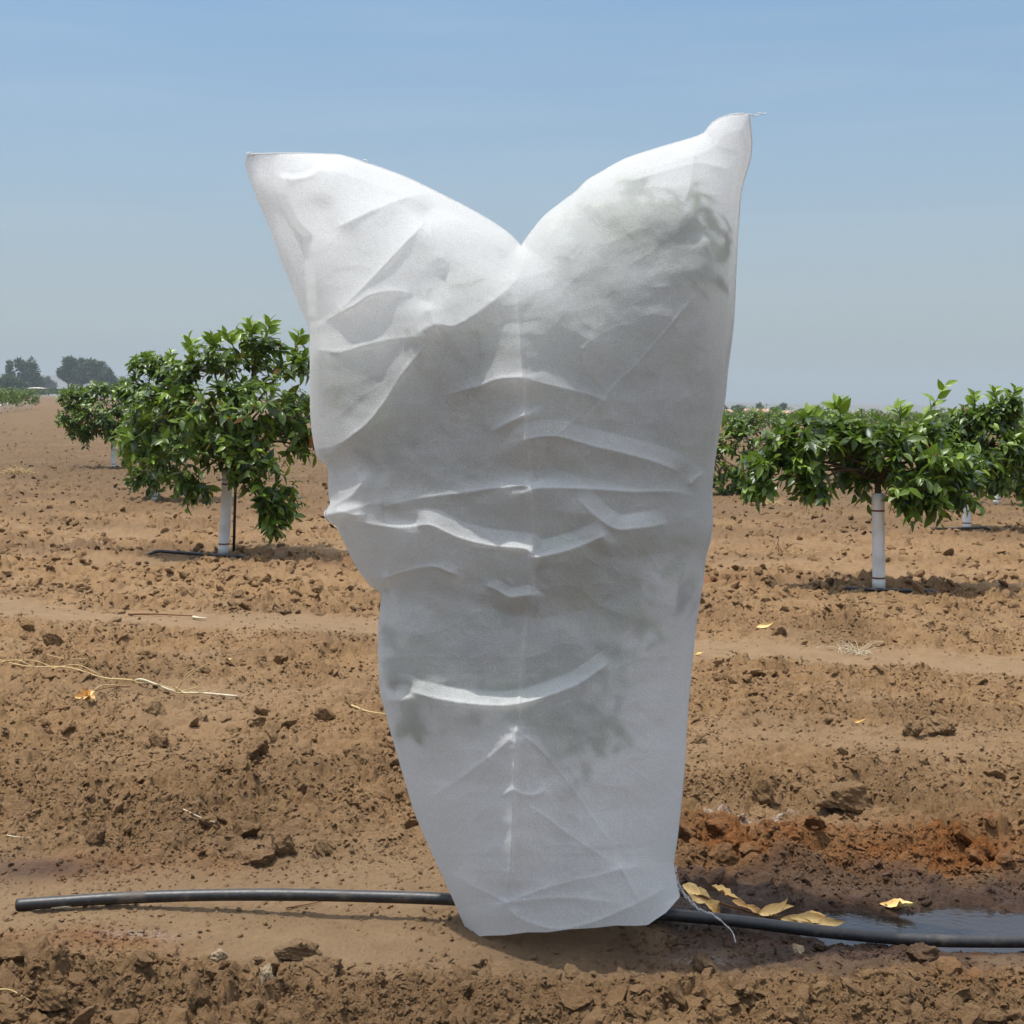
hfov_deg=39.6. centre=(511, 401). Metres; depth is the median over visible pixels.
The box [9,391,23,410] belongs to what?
citrus tree
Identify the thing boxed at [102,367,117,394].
broadleaf tree
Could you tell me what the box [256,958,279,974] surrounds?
soil clod
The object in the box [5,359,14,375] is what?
broadleaf tree
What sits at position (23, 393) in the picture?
citrus tree
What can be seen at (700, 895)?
fallen leaves
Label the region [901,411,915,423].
citrus tree
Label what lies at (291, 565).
field clods
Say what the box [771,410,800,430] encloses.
citrus tree
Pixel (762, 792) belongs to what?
soil clod
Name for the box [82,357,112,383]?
broadleaf tree
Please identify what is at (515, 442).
plant cover
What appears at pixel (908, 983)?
bank clods
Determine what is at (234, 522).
stake
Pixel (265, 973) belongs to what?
stone
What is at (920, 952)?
soil clod
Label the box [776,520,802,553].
weed stems
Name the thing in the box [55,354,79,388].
broadleaf tree
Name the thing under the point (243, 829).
soil clod
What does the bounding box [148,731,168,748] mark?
soil clod
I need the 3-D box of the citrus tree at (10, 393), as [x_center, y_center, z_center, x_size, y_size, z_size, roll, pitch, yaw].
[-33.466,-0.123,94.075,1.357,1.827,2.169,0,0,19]
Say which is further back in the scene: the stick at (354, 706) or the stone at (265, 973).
the stick at (354, 706)
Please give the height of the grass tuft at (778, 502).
0.111 m
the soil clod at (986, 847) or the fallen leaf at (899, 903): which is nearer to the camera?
the fallen leaf at (899, 903)
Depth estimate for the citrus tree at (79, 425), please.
23.33 m
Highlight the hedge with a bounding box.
[17,387,111,394]
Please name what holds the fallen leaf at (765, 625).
on the ground
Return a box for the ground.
[0,395,1023,1023]
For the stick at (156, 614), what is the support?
on the ground
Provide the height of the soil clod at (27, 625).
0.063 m
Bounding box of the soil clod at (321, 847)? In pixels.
[312,839,332,856]
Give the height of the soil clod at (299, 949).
0.057 m
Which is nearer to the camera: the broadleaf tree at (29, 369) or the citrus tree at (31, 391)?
the citrus tree at (31, 391)
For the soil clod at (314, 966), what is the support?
on the ground
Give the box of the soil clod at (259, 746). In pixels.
[246,736,268,759]
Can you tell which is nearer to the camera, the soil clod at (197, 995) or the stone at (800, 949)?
the soil clod at (197, 995)
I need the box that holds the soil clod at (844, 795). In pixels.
[812,781,870,813]
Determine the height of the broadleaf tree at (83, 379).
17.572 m
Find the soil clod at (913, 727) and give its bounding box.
[902,716,923,736]
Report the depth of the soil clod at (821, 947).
3.12 m
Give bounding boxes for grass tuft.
[1,465,35,474]
[765,498,785,505]
[783,548,819,556]
[817,637,883,656]
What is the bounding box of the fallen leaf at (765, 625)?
[757,621,773,627]
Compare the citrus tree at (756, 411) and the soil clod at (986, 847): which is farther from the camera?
the citrus tree at (756, 411)
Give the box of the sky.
[0,0,1023,407]
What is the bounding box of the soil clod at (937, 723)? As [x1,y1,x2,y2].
[925,713,956,734]
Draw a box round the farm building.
[27,387,47,394]
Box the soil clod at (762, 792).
[750,778,773,805]
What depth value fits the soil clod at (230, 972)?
2.78 m
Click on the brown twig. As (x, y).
(52, 709)
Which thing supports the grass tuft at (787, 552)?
on the ground
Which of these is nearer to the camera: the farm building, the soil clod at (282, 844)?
the soil clod at (282, 844)
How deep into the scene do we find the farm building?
433.68 m
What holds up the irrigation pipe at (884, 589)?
on the ground
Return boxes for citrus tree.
[0,386,20,411]
[0,389,13,412]
[8,389,33,409]
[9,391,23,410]
[17,388,39,409]
[25,393,39,408]
[54,379,160,467]
[107,348,217,500]
[111,314,316,553]
[713,414,762,494]
[723,405,749,424]
[731,405,799,444]
[735,379,1004,587]
[741,411,766,438]
[742,407,766,418]
[757,405,780,428]
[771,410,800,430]
[820,401,871,427]
[858,408,881,422]
[863,412,894,435]
[873,409,894,418]
[889,413,922,427]
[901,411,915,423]
[912,407,949,423]
[934,408,951,419]
[936,383,1023,529]
[988,415,1023,504]
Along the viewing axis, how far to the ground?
5.08 m
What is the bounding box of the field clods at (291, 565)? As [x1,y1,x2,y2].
[0,423,1023,624]
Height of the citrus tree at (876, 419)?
1.196 m
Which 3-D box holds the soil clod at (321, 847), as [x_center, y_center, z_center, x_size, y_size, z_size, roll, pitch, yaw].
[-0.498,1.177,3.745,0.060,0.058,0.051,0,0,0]
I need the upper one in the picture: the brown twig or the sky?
the sky
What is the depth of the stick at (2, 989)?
2.72 m
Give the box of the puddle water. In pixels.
[800,905,1023,953]
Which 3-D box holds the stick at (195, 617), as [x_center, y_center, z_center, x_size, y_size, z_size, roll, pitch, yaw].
[-1.706,1.177,7.762,0.078,0.018,0.024,0,0,4]
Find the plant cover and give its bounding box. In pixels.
[245,112,765,938]
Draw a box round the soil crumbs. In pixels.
[0,576,1023,1023]
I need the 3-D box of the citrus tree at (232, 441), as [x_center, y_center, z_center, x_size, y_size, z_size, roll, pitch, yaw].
[-2.147,0.276,10.703,1.471,1.882,1.250,0,0,-41]
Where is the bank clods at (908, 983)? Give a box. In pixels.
[2,780,1023,1021]
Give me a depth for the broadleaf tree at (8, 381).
477.79 m
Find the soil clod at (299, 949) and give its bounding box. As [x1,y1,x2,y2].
[273,938,322,960]
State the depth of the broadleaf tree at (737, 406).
599.00 m
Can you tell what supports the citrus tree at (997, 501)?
on the ground
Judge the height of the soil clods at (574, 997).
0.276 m
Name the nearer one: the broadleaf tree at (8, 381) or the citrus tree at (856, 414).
the citrus tree at (856, 414)
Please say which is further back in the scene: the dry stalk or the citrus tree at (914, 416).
the citrus tree at (914, 416)
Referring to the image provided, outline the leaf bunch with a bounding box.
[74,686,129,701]
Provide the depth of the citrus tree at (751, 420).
26.63 m
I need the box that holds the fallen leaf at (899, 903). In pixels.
[880,898,918,908]
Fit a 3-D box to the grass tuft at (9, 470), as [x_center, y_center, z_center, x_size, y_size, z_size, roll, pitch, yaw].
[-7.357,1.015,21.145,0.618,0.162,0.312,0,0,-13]
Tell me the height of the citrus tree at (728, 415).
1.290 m
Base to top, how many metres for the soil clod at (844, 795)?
0.086 m
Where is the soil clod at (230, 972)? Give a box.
[213,968,235,981]
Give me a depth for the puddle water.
3.38 m
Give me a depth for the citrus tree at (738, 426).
18.97 m
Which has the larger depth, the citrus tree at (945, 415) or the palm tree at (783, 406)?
the palm tree at (783, 406)
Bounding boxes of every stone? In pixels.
[210,948,228,961]
[259,962,272,984]
[791,944,804,953]
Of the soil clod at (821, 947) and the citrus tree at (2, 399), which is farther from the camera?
the citrus tree at (2, 399)
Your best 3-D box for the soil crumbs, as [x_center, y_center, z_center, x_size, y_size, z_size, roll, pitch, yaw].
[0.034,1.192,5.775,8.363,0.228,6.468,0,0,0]
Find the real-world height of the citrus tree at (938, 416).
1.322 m
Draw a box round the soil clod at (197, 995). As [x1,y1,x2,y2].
[186,976,209,1013]
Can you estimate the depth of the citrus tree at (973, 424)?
13.90 m
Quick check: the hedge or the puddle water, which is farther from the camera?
the hedge
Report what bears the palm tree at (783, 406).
on the ground
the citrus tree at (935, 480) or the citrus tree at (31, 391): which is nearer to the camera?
the citrus tree at (935, 480)
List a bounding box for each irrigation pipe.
[15,888,1023,947]
[145,549,245,557]
[837,586,941,594]
[929,526,991,530]
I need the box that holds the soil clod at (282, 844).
[271,827,297,856]
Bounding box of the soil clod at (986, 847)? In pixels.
[969,834,998,861]
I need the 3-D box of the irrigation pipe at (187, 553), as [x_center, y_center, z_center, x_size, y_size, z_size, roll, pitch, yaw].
[-2.353,1.166,10.683,0.877,0.110,0.026,0,0,4]
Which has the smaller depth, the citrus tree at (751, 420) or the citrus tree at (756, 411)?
the citrus tree at (751, 420)
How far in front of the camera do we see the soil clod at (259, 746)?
4.64 m
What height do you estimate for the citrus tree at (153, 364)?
1.824 m
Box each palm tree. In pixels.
[754,402,763,408]
[778,402,788,409]
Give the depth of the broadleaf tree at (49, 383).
898.52 m
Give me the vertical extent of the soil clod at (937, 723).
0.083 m
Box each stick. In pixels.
[0,988,30,1000]
[128,613,192,615]
[192,616,206,618]
[286,901,320,908]
[351,704,385,714]
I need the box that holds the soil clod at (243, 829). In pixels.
[232,819,260,837]
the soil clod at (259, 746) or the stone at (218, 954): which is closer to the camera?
the stone at (218, 954)
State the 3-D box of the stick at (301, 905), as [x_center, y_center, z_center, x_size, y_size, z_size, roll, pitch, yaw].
[-0.494,1.192,3.371,0.086,0.005,0.005,0,0,-26]
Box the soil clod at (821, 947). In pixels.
[813,942,830,951]
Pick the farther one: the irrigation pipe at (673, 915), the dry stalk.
the dry stalk
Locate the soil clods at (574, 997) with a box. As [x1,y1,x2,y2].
[0,569,1023,1023]
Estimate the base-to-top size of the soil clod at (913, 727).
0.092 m
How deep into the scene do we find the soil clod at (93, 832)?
3.74 m
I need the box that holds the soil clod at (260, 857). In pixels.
[234,849,275,866]
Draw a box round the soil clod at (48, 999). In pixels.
[35,987,68,1011]
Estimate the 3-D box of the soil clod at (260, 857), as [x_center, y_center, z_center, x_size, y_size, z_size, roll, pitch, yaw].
[-0.663,1.178,3.665,0.109,0.054,0.071,0,0,0]
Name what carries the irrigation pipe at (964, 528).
on the ground
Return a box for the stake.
[232,491,236,551]
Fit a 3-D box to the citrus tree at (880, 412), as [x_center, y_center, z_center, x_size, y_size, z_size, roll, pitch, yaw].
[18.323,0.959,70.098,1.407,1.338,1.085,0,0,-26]
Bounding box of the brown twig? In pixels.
[39,702,69,711]
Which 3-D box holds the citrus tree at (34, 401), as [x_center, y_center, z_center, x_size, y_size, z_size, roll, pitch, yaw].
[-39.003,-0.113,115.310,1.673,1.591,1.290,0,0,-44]
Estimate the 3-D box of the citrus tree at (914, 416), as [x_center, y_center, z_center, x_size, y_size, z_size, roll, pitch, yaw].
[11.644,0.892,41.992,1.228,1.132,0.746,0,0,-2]
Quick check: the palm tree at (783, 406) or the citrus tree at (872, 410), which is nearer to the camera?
the citrus tree at (872, 410)
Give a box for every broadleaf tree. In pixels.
[0,372,31,391]
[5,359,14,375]
[12,356,45,386]
[40,376,57,395]
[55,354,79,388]
[72,357,90,387]
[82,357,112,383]
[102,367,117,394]
[730,404,745,411]
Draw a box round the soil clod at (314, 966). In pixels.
[299,955,343,979]
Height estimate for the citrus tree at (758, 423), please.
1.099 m
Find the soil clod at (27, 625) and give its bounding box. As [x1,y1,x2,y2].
[19,619,33,630]
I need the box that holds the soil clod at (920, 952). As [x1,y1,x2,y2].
[905,942,938,963]
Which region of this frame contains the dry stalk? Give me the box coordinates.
[0,633,237,696]
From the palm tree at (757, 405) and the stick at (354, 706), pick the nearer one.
the stick at (354, 706)
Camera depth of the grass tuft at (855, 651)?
6.98 m
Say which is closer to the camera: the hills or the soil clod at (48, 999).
the soil clod at (48, 999)
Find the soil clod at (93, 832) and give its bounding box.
[82,822,105,844]
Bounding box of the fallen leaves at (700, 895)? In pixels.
[681,882,845,925]
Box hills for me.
[0,375,967,411]
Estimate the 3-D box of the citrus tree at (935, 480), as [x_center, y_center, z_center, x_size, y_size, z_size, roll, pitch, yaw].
[2.327,0.570,9.300,1.729,1.436,1.033,0,0,0]
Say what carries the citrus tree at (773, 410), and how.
on the ground
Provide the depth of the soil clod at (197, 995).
2.70 m
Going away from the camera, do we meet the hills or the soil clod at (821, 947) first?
the soil clod at (821, 947)

